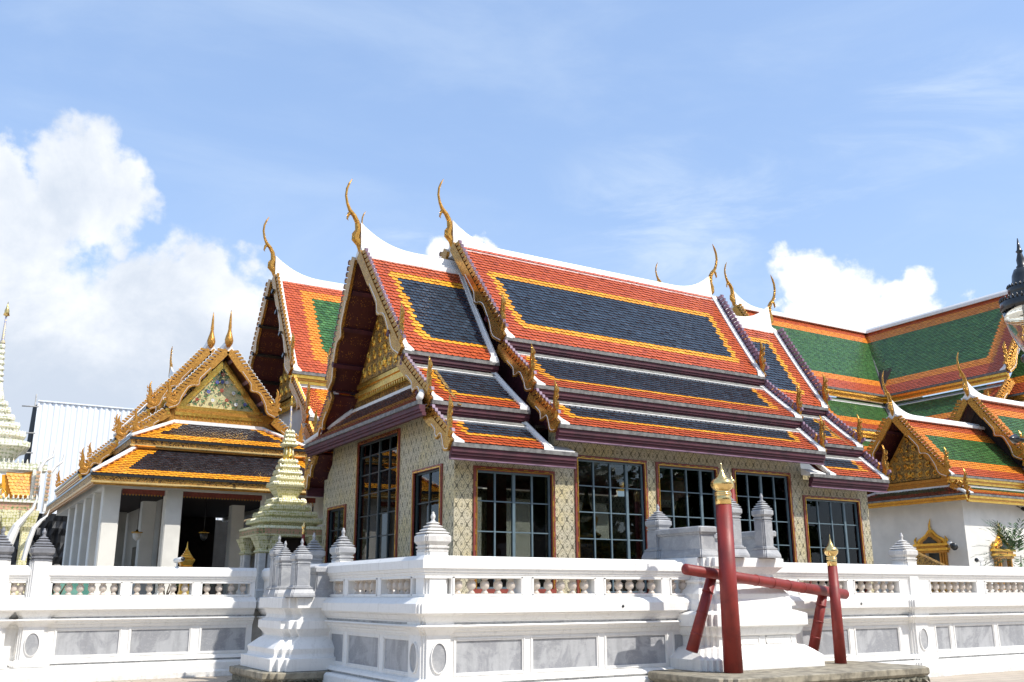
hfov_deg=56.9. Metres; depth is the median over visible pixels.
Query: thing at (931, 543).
window
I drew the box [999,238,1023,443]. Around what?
street lamp
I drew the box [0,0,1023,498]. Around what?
sky
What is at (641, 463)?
window
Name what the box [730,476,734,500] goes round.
red pole
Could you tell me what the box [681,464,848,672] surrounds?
mooring frame
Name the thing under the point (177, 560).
security camera
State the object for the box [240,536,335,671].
pedestal
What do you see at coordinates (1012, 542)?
shrub
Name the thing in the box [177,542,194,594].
gilt spire
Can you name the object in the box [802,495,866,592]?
window
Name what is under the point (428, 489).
window
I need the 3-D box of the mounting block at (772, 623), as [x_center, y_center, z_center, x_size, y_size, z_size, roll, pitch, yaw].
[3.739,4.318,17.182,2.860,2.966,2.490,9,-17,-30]
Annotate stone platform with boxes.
[227,665,330,681]
[648,660,929,681]
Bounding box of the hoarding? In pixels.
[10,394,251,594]
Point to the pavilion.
(212, 430)
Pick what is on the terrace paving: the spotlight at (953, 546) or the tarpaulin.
the tarpaulin
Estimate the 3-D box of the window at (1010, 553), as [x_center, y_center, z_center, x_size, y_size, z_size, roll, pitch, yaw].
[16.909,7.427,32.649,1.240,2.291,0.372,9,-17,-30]
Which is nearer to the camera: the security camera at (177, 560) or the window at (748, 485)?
the security camera at (177, 560)
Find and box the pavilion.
[44,310,323,594]
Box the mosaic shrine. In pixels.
[0,302,64,594]
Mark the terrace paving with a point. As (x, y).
(256, 631)
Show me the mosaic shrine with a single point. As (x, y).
(17, 515)
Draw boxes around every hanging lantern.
[131,495,142,540]
[199,498,208,540]
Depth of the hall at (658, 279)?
62.63 m
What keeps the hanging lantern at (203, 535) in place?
hanging from the pavilion
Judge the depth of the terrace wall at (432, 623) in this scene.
15.56 m
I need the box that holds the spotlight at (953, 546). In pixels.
[947,540,957,549]
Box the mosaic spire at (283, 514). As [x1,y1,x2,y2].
[236,397,322,598]
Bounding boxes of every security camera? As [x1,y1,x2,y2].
[173,557,184,566]
[974,557,983,565]
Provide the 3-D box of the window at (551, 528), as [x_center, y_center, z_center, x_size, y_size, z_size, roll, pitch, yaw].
[0.036,3.682,18.391,1.860,2.380,0.166,9,-17,-30]
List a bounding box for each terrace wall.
[0,527,256,681]
[256,512,1023,681]
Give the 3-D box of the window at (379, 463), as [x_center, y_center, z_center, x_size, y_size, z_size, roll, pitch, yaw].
[-2.978,3.901,20.915,0.166,3.620,2.390,9,-17,-30]
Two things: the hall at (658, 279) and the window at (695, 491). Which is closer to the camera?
the window at (695, 491)
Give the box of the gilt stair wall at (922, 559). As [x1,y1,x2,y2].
[915,552,953,592]
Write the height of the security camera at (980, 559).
0.197 m
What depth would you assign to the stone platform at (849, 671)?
15.19 m
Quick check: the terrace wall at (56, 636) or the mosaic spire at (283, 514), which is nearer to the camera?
the terrace wall at (56, 636)
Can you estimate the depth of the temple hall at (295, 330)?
35.15 m
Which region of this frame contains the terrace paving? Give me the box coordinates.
[251,599,261,641]
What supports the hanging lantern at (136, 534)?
hanging from the pavilion
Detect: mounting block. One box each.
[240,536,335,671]
[642,493,824,671]
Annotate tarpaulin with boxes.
[51,583,88,594]
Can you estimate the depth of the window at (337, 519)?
23.15 m
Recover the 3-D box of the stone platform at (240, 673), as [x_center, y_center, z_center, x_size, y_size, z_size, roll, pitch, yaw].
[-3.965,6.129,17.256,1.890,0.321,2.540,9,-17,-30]
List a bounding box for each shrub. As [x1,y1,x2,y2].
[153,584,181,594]
[971,518,1023,566]
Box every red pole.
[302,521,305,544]
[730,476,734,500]
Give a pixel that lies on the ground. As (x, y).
(1012, 676)
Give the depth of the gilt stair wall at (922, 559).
30.50 m
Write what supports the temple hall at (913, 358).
on the terrace paving
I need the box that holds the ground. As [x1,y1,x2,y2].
[97,670,1023,681]
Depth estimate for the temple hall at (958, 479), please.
33.80 m
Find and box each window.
[324,504,346,562]
[353,428,400,591]
[410,463,442,555]
[473,465,556,592]
[574,455,648,593]
[655,462,718,532]
[732,468,796,562]
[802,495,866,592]
[913,519,949,565]
[990,525,1015,589]
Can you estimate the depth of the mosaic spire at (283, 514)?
24.51 m
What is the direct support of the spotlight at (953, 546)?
attached to the temple hall at (958, 479)
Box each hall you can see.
[247,217,623,582]
[303,179,890,593]
[655,262,734,527]
[724,262,1023,469]
[866,353,1023,592]
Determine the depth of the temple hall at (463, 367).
21.89 m

